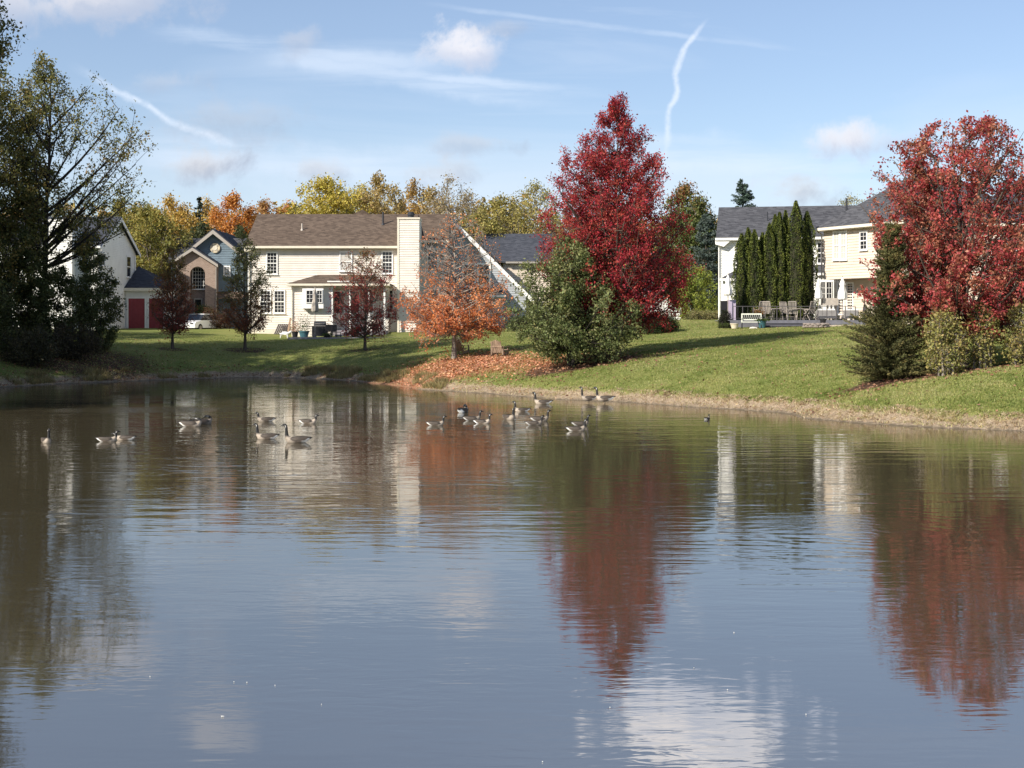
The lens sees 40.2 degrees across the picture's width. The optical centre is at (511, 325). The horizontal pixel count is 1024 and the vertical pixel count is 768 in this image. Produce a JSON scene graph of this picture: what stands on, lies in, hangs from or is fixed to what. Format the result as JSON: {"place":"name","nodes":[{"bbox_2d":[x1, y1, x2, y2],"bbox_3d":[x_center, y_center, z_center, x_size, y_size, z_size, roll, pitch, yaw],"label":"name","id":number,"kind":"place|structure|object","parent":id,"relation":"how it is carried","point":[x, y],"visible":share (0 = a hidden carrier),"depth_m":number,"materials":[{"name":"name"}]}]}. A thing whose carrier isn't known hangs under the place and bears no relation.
{"place":"outdoors","nodes":[
{"label":"outdoors","id":0,"kind":"place"},
{"bbox_2d":[288,337,386,339],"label":"patio","id":1,"kind":"structure","parent":0,"point":[289,338],"depth_m":100.60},
{"bbox_2d":[291,308,311,336],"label":"planter","id":2,"kind":"object","parent":1,"relation":"on","point":[304,333],"visible":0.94,"depth_m":101.99,"materials":[{"name":"teal ceramic"}]},
{"bbox_2d":[311,288,318,336],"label":"closed parasol","id":3,"kind":"object","parent":1,"relation":"on","point":[314,307],"visible":0.97,"depth_m":101.38,"materials":[{"name":"beige fabric"}]},
{"bbox_2d":[306,321,327,336],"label":"barbecue","id":4,"kind":"object","parent":1,"relation":"on","point":[318,328],"visible":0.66,"depth_m":102.00,"materials":[{"name":"black paint"}]},
{"bbox_2d":[0,377,1023,767],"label":"water","id":5,"kind":"structure","parent":0,"point":[368,575],"depth_m":17.33,"materials":[{"name":"liquid"}]},
{"bbox_2d":[96,430,119,441],"bbox_3d":[-11.200,3.071,38.790,0.697,0.362,0.256,0,0,-6],"label":"goose","id":6,"kind":"object","parent":5,"relation":"on","point":[106,439],"visible":0.99,"depth_m":38.70,"materials":[{"name":"black"}]},
{"bbox_2d":[178,417,201,426],"bbox_3d":[-10.266,3.085,44.577,0.769,0.354,0.335,0,0,0],"label":"goose","id":7,"kind":"object","parent":5,"relation":"on","point":[191,423],"visible":0.97,"depth_m":44.47,"materials":[{"name":"black"}]},
{"bbox_2d":[253,423,279,438],"bbox_3d":[-6.961,3.002,39.646,0.794,0.508,0.292,0,0,0],"label":"goose","id":8,"kind":"object","parent":5,"relation":"on","point":[267,436],"visible":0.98,"depth_m":39.56,"materials":[{"name":"black"}]},
{"bbox_2d":[281,424,311,442],"bbox_3d":[-5.917,2.970,38.455,0.867,0.581,0.318,0,0,0],"label":"goose","id":9,"kind":"object","parent":5,"relation":"on","point":[298,439],"visible":0.98,"depth_m":38.37,"materials":[{"name":"black"}]},
{"bbox_2d":[564,419,587,430],"bbox_3d":[1.973,3.038,42.667,0.748,0.434,0.274,0,0,0],"label":"goose","id":10,"kind":"object","parent":5,"relation":"on","point":[575,428],"visible":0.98,"depth_m":42.59,"materials":[{"name":"black"}]},
{"bbox_2d":[594,387,615,401],"bbox_3d":[3.825,2.918,57.996,0.952,0.815,0.349,0,0,5],"label":"goose","id":11,"kind":"object","parent":5,"relation":"on","point":[604,398],"visible":0.91,"depth_m":57.89,"materials":[{"name":"black"}]},
{"bbox_2d":[0,319,1023,430],"bbox_3d":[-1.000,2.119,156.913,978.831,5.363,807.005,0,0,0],"label":"ground","id":12,"kind":"structure","parent":0,"point":[247,370],"depth_m":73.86,"materials":[{"name":"plant"}]},
{"bbox_2d":[0,272,25,355],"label":"shrub","id":13,"kind":"object","parent":12,"relation":"on","point":[3,306],"visible":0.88,"depth_m":80.50,"materials":[{"name":"green plant"}]},
{"bbox_2d":[0,0,26,117],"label":"tree","id":14,"kind":"object","parent":12,"relation":"on","point":[3,48],"visible":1,"depth_m":67.54,"materials":[{"name":"green plant"}]},
{"bbox_2d":[0,58,49,332],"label":"tree","id":15,"kind":"object","parent":12,"relation":"on","point":[3,178],"visible":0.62,"depth_m":83.39,"materials":[{"name":"green plant"}]},
{"bbox_2d":[0,223,59,351],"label":"shrub","id":16,"kind":"object","parent":12,"relation":"on","point":[40,285],"visible":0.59,"depth_m":83.34,"materials":[{"name":"green plant"}]},
{"bbox_2d":[0,320,67,369],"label":"shrub","id":17,"kind":"object","parent":12,"relation":"on","point":[47,354],"visible":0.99,"depth_m":78.99,"materials":[{"name":"green plant"}]},
{"bbox_2d":[13,258,99,350],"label":"shrub","id":18,"kind":"object","parent":12,"relation":"on","point":[58,274],"visible":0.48,"depth_m":85.49,"materials":[{"name":"green plant"}]},
{"bbox_2d":[0,48,158,345],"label":"tree","id":19,"kind":"object","parent":12,"relation":"on","point":[49,174],"visible":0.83,"depth_m":85.16,"materials":[{"name":"green plant"}]},
{"bbox_2d":[47,319,113,361],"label":"shrub","id":20,"kind":"object","parent":12,"relation":"on","point":[76,350],"visible":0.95,"depth_m":82.59,"materials":[{"name":"green plant"}]},
{"bbox_2d":[0,217,177,329],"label":"house","id":21,"kind":"structure","parent":12,"relation":"on","point":[135,286],"depth_m":113.99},
{"bbox_2d":[126,255,130,277],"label":"window","id":22,"kind":"structure","parent":21,"relation":"in","point":[128,258],"depth_m":115.27,"materials":[{"name":"white glass"}]},
{"bbox_2d":[127,297,145,327],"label":"garage door","id":23,"kind":"structure","parent":21,"relation":"in","point":[136,306],"depth_m":114.32,"materials":[{"name":"red paint"}]},
{"bbox_2d":[148,297,164,327],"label":"garage door","id":24,"kind":"structure","parent":21,"relation":"in","point":[151,323],"depth_m":114.32,"materials":[{"name":"red paint"}]},
{"bbox_2d":[62,244,126,350],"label":"shrub","id":25,"kind":"object","parent":12,"relation":"on","point":[97,322],"visible":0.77,"depth_m":87.67,"materials":[{"name":"green plant"}]},
{"bbox_2d":[110,197,145,245],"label":"tree","id":26,"kind":"object","parent":12,"relation":"on","point":[132,212],"visible":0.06,"depth_m":141.29,"materials":[{"name":"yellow plant"}]},
{"bbox_2d":[122,196,193,277],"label":"tree","id":27,"kind":"object","parent":12,"relation":"on","point":[150,241],"visible":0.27,"depth_m":122.54,"materials":[{"name":"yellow plant"}]},
{"bbox_2d":[129,190,210,262],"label":"tree","id":28,"kind":"object","parent":12,"relation":"on","point":[180,214],"visible":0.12,"depth_m":136.96,"materials":[{"name":"yellow plant"}]},
{"bbox_2d":[145,243,197,348],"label":"young tree","id":29,"kind":"object","parent":12,"relation":"on","point":[180,312],"visible":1,"depth_m":91.69,"materials":[{"name":"red plant"}]},
{"bbox_2d":[193,196,205,225],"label":"spruce","id":30,"kind":"object","parent":12,"relation":"on","point":[200,204],"visible":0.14,"depth_m":149.83,"materials":[{"name":"green plant"}]},
{"bbox_2d":[184,314,222,328],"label":"parked car","id":31,"kind":"object","parent":12,"relation":"on","point":[201,321],"visible":0.56,"depth_m":112.15,"materials":[{"name":"white paint"}]},
{"bbox_2d":[187,219,220,237],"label":"tree","id":32,"kind":"object","parent":12,"relation":"on","point":[201,230],"visible":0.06,"depth_m":127.53,"materials":[{"name":"green plant"}]},
{"bbox_2d":[188,194,223,230],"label":"tree","id":33,"kind":"object","parent":12,"relation":"on","point":[207,206],"visible":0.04,"depth_m":149.80,"materials":[{"name":"yellow plant"}]},
{"bbox_2d":[168,229,247,327],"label":"blue brick house","id":34,"kind":"structure","parent":12,"relation":"on","point":[208,256],"depth_m":118.78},
{"bbox_2d":[192,267,204,289],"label":"window","id":35,"kind":"structure","parent":34,"relation":"in","point":[198,274],"depth_m":118.78,"materials":[{"name":"black glass"}]},
{"bbox_2d":[201,306,242,328],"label":"shrub","id":36,"kind":"object","parent":12,"relation":"on","point":[219,319],"visible":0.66,"depth_m":113.56,"materials":[{"name":"green plant"}]},
{"bbox_2d":[3,363,447,389],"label":"bank weeds","id":37,"kind":"object","parent":12,"relation":"on","point":[337,374],"visible":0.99,"depth_m":79.59,"materials":[{"name":"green plant"}]},
{"bbox_2d":[206,188,259,236],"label":"tree","id":38,"kind":"object","parent":12,"relation":"on","point":[218,219],"visible":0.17,"depth_m":141.49,"materials":[{"name":"orange plant"}]},
{"bbox_2d":[226,221,249,237],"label":"tree","id":39,"kind":"object","parent":12,"relation":"on","point":[240,228],"visible":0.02,"depth_m":129.46,"materials":[{"name":"green plant"}]},
{"bbox_2d":[214,232,276,349],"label":"young tree","id":40,"kind":"object","parent":12,"relation":"on","point":[245,327],"visible":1,"depth_m":93.80,"materials":[{"name":"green plant"}]},
{"bbox_2d":[249,194,286,224],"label":"tree","id":41,"kind":"object","parent":12,"relation":"on","point":[263,207],"visible":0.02,"depth_m":149.39,"materials":[{"name":"orange plant"}]},
{"bbox_2d":[279,172,376,213],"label":"tree","id":42,"kind":"object","parent":12,"relation":"on","point":[336,200],"visible":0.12,"depth_m":126.64,"materials":[{"name":"yellow plant"}]},
{"bbox_2d":[244,210,450,336],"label":"cream house","id":43,"kind":"structure","parent":12,"relation":"on","point":[304,255],"depth_m":107.00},
{"bbox_2d":[260,290,270,313],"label":"window","id":44,"kind":"structure","parent":43,"relation":"in","point":[268,291],"depth_m":106.97,"materials":[{"name":"white glass"}]},
{"bbox_2d":[265,252,277,274],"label":"window","id":45,"kind":"structure","parent":43,"relation":"in","point":[271,257],"depth_m":106.95,"materials":[{"name":"white glass"}]},
{"bbox_2d":[273,290,284,313],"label":"window","id":46,"kind":"structure","parent":43,"relation":"in","point":[279,301],"depth_m":106.97,"materials":[{"name":"white glass"}]},
{"bbox_2d":[302,288,323,308],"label":"bay window","id":47,"kind":"structure","parent":43,"relation":"in","point":[305,305],"depth_m":103.55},
{"bbox_2d":[334,290,344,313],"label":"window","id":48,"kind":"structure","parent":43,"relation":"in","point":[336,311],"depth_m":105.96,"materials":[{"name":"black glass"}]},
{"bbox_2d":[339,251,352,271],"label":"window","id":49,"kind":"structure","parent":43,"relation":"in","point":[342,254],"depth_m":106.95,"materials":[{"name":"white glass"}]},
{"bbox_2d":[381,251,393,274],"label":"window","id":50,"kind":"structure","parent":43,"relation":"in","point":[387,255],"depth_m":106.97,"materials":[{"name":"white glass"}]},
{"bbox_2d":[426,248,438,272],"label":"window","id":51,"kind":"structure","parent":43,"relation":"in","point":[433,255],"depth_m":109.96,"materials":[{"name":"grey glass"}]},
{"bbox_2d":[5,193,717,259],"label":"woods","id":52,"kind":"object","parent":12,"relation":"on","point":[436,209],"depth_m":176.30,"materials":[{"name":"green plant"}]},
{"bbox_2d":[326,247,403,349],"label":"young tree","id":53,"kind":"object","parent":12,"relation":"on","point":[368,300],"visible":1,"depth_m":91.67,"materials":[{"name":"red plant"}]},
{"bbox_2d":[340,180,389,211],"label":"tree","id":54,"kind":"object","parent":12,"relation":"on","point":[359,188],"visible":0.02,"depth_m":139.13,"materials":[{"name":"yellow plant"}]},
{"bbox_2d":[346,169,410,213],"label":"tree","id":55,"kind":"object","parent":12,"relation":"on","point":[378,192],"visible":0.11,"depth_m":130.93,"materials":[{"name":"yellow plant"}]},
{"bbox_2d":[391,177,430,213],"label":"tree","id":56,"kind":"object","parent":12,"relation":"on","point":[412,193],"visible":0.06,"depth_m":139.71,"materials":[{"name":"yellow plant"}]},
{"bbox_2d":[413,183,460,222],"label":"tree","id":57,"kind":"object","parent":12,"relation":"on","point":[428,193],"visible":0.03,"depth_m":133.42,"materials":[{"name":"yellow plant"}]},
{"bbox_2d":[421,173,489,233],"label":"tree","id":58,"kind":"object","parent":12,"relation":"on","point":[448,181],"visible":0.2,"depth_m":123.83,"materials":[{"name":"yellow plant"}]},
{"bbox_2d":[394,213,519,358],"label":"orange maple","id":59,"kind":"object","parent":12,"relation":"on","point":[445,321],"visible":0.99,"depth_m":79.35,"materials":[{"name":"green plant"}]},
{"bbox_2d":[447,189,493,233],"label":"tree","id":60,"kind":"object","parent":12,"relation":"on","point":[468,211],"visible":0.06,"depth_m":141.43,"materials":[{"name":"yellow plant"}]},
{"bbox_2d":[458,208,505,266],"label":"tree","id":61,"kind":"object","parent":12,"relation":"on","point":[489,229],"visible":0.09,"depth_m":121.18,"materials":[{"name":"yellow plant"}]},
{"bbox_2d":[490,340,509,355],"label":"adirondack chair","id":62,"kind":"object","parent":12,"relation":"on","point":[496,347],"visible":0.98,"depth_m":77.16,"materials":[{"name":"brown wood"}]},
{"bbox_2d":[448,218,552,327],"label":"grey gable house","id":63,"kind":"structure","parent":12,"relation":"on","point":[513,249],"depth_m":116.60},
{"bbox_2d":[477,263,490,287],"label":"window","id":64,"kind":"structure","parent":63,"relation":"in","point":[487,266],"depth_m":112.96,"materials":[{"name":"white glass"}]},
{"bbox_2d":[476,191,533,265],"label":"tree","id":65,"kind":"object","parent":12,"relation":"on","point":[493,202],"visible":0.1,"depth_m":129.10,"materials":[{"name":"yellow plant"}]},
{"bbox_2d":[358,346,661,388],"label":"fallen leaves","id":66,"kind":"object","parent":12,"relation":"on","point":[475,362],"visible":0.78,"depth_m":74.14,"materials":[{"name":"orange plant"}]},
{"bbox_2d":[0,368,1023,429],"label":"dry grass","id":67,"kind":"structure","parent":12,"relation":"on","point":[877,415],"depth_m":51.41,"materials":[{"name":"plant"}]},
{"bbox_2d":[0,318,1023,424],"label":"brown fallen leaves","id":68,"kind":"object","parent":12,"relation":"on","point":[657,353],"visible":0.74,"depth_m":68.06,"materials":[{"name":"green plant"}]},
{"bbox_2d":[489,177,574,286],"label":"tree","id":69,"kind":"object","parent":12,"relation":"on","point":[530,210],"visible":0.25,"depth_m":127.12,"materials":[{"name":"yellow plant"}]},
{"bbox_2d":[504,235,646,366],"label":"green crabapple","id":70,"kind":"object","parent":12,"relation":"on","point":[554,333],"visible":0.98,"depth_m":66.94,"materials":[{"name":"green plant"}]},
{"bbox_2d":[529,90,706,355],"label":"red maple","id":71,"kind":"object","parent":12,"relation":"on","point":[612,220],"visible":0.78,"depth_m":68.77,"materials":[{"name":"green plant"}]},
{"bbox_2d":[639,313,680,334],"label":"shrub","id":72,"kind":"object","parent":12,"relation":"on","point":[658,330],"visible":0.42,"depth_m":86.67,"materials":[{"name":"green plant"}]},
{"bbox_2d":[654,178,717,312],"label":"tree","id":73,"kind":"object","parent":12,"relation":"on","point":[697,213],"visible":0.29,"depth_m":116.94,"materials":[{"name":"green plant"}]},
{"bbox_2d":[675,264,717,319],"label":"shrub","id":74,"kind":"object","parent":12,"relation":"on","point":[700,302],"visible":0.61,"depth_m":107.44,"materials":[{"name":"green plant"}]},
{"bbox_2d":[675,214,717,312],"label":"spruce","id":75,"kind":"object","parent":12,"relation":"on","point":[706,239],"visible":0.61,"depth_m":113.64,"materials":[{"name":"green plant"}]},
{"bbox_2d":[683,308,717,319],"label":"shrub","id":76,"kind":"object","parent":12,"relation":"on","point":[704,315],"visible":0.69,"depth_m":100.44,"materials":[{"name":"green plant"}]},
{"bbox_2d":[717,308,732,324],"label":"shrub","id":77,"kind":"object","parent":12,"relation":"on","point":[725,315],"visible":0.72,"depth_m":89.04,"materials":[{"name":"green plant"}]},
{"bbox_2d":[712,178,757,307],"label":"spruce","id":78,"kind":"object","parent":12,"relation":"on","point":[744,198],"visible":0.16,"depth_m":120.69,"materials":[{"name":"green plant"}]},
{"bbox_2d":[731,233,750,319],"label":"arborvitae","id":79,"kind":"object","parent":12,"relation":"on","point":[740,272],"visible":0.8,"depth_m":91.19,"materials":[{"name":"plant"}]},
{"bbox_2d":[741,313,761,327],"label":"garden bench","id":80,"kind":"object","parent":12,"relation":"on","point":[750,316],"visible":1,"depth_m":86.94,"materials":[{"name":"white paint"}]},
{"bbox_2d":[745,229,763,312],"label":"arborvitae","id":81,"kind":"object","parent":12,"relation":"on","point":[755,279],"visible":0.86,"depth_m":91.07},
{"bbox_2d":[761,222,778,319],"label":"arborvitae","id":82,"kind":"object","parent":12,"relation":"on","point":[769,276],"visible":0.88,"depth_m":91.19,"materials":[{"name":"plant"}]},
{"bbox_2d":[773,212,788,319],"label":"arborvitae","id":83,"kind":"object","parent":12,"relation":"on","point":[779,232],"visible":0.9,"depth_m":91.31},
{"bbox_2d":[715,198,855,318],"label":"white house grey roof","id":84,"kind":"structure","parent":12,"relation":"on","point":[733,223],"depth_m":100.73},
{"bbox_2d":[783,210,790,318],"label":"arborvitae","id":85,"kind":"object","parent":12,"relation":"on","point":[785,219],"visible":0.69,"depth_m":91.74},
{"bbox_2d":[715,320,864,326],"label":"deck","id":86,"kind":"structure","parent":12,"relation":"on","point":[777,323],"depth_m":87.97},
{"bbox_2d":[720,300,735,319],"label":"cabinet","id":87,"kind":"object","parent":86,"relation":"on","point":[727,305],"visible":0.61,"depth_m":90.30,"materials":[{"name":"purple wood"}]},
{"bbox_2d":[723,275,732,319],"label":"closed parasol","id":88,"kind":"object","parent":86,"relation":"on","point":[728,290],"visible":0.83,"depth_m":89.86,"materials":[{"name":"white fabric"}]},
{"bbox_2d":[733,306,855,319],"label":"deck railing","id":89,"kind":"object","parent":86,"relation":"on","point":[800,309],"visible":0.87,"depth_m":88.13,"materials":[{"name":"wood"}]},
{"bbox_2d":[814,277,822,319],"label":"closed parasol","id":90,"kind":"object","parent":86,"relation":"on","point":[818,293],"visible":0.9,"depth_m":89.89,"materials":[{"name":"white fabric"}]},
{"bbox_2d":[816,309,835,319],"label":"outdoor sofa","id":91,"kind":"object","parent":86,"relation":"on","point":[831,313],"visible":0.83,"depth_m":88.80,"materials":[{"name":"fabric"}]},
{"bbox_2d":[821,298,837,319],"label":"grill","id":92,"kind":"object","parent":86,"relation":"on","point":[829,301],"visible":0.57,"depth_m":90.10,"materials":[{"name":"metal"}]},
{"bbox_2d":[837,276,847,319],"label":"closed parasol","id":93,"kind":"object","parent":86,"relation":"on","point":[842,293],"visible":0.92,"depth_m":89.46,"materials":[{"name":"white fabric"}]},
{"bbox_2d":[784,200,807,319],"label":"arborvitae","id":94,"kind":"object","parent":12,"relation":"on","point":[796,277],"visible":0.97,"depth_m":91.19,"materials":[{"name":"plant"}]},
{"bbox_2d":[801,210,817,319],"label":"arborvitae","id":95,"kind":"object","parent":12,"relation":"on","point":[810,276],"visible":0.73,"depth_m":91.75,"materials":[{"name":"plant"}]},
{"bbox_2d":[802,323,829,327],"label":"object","id":96,"kind":"object","parent":12,"relation":"on","point":[815,325],"visible":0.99,"depth_m":85.35,"materials":[{"name":"stone"}]},
{"bbox_2d":[837,194,864,204],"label":"tree","id":97,"kind":"object","parent":12,"relation":"on","point":[850,198],"visible":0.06,"depth_m":149.68,"materials":[{"name":"green plant"}]},
{"bbox_2d":[837,220,937,380],"bbox_3d":[14.078,-0.861,52.234,3.766,6.287,3.894,0,0,40],"label":"juniper","id":98,"kind":"object","parent":12,"relation":"on","point":[893,347],"visible":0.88,"depth_m":51.95,"materials":[{"name":"green plant"}]},
{"bbox_2d":[813,175,990,323],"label":"tan house","id":99,"kind":"structure","parent":12,"relation":"on","point":[848,241],"depth_m":90.86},
{"bbox_2d":[832,231,839,260],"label":"window","id":100,"kind":"structure","parent":99,"relation":"in","point":[836,234],"depth_m":91.43,"materials":[{"name":"white glass"}]},
{"bbox_2d":[840,231,847,260],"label":"window","id":101,"kind":"structure","parent":99,"relation":"in","point":[843,234],"depth_m":90.85,"materials":[{"name":"white glass"}]},
{"bbox_2d":[846,282,853,308],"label":"window","id":102,"kind":"structure","parent":99,"relation":"in","point":[847,283],"depth_m":92.33,"materials":[{"name":"white glass"}]},
{"bbox_2d":[859,230,867,250],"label":"window","id":103,"kind":"structure","parent":99,"relation":"in","point":[863,235],"depth_m":89.23,"materials":[{"name":"white glass"}]},
{"bbox_2d":[853,110,1023,366],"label":"red maple","id":104,"kind":"object","parent":12,"relation":"on","point":[935,281],"visible":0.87,"depth_m":51.86,"materials":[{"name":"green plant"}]},
{"bbox_2d":[919,305,974,376],"bbox_3d":[15.677,0.640,50.634,1.988,2.826,1.964,0,0,0],"label":"shrub","id":105,"kind":"object","parent":12,"relation":"on","point":[947,325],"visible":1,"depth_m":50.37,"materials":[{"name":"green plant"}]},
{"bbox_2d":[964,299,1004,368],"bbox_3d":[17.231,0.427,51.144,1.474,2.919,1.567,0,0,0],"label":"shrub","id":106,"kind":"object","parent":12,"relation":"on","point":[983,347],"visible":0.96,"depth_m":50.97,"materials":[{"name":"green plant"}]},
{"bbox_2d":[951,178,1023,325],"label":"tan house wing","id":107,"kind":"structure","parent":12,"relation":"on","point":[976,274],"depth_m":84.13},
{"bbox_2d":[997,300,1023,365],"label":"shrub","id":108,"kind":"object","parent":12,"relation":"on","point":[1015,353],"visible":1,"depth_m":50.74,"materials":[{"name":"green plant"}]},
{"bbox_2d":[0,0,1023,284],"label":"sky","id":109,"kind":"structure","parent":0,"point":[798,100],"materials":[{"name":"blue"}]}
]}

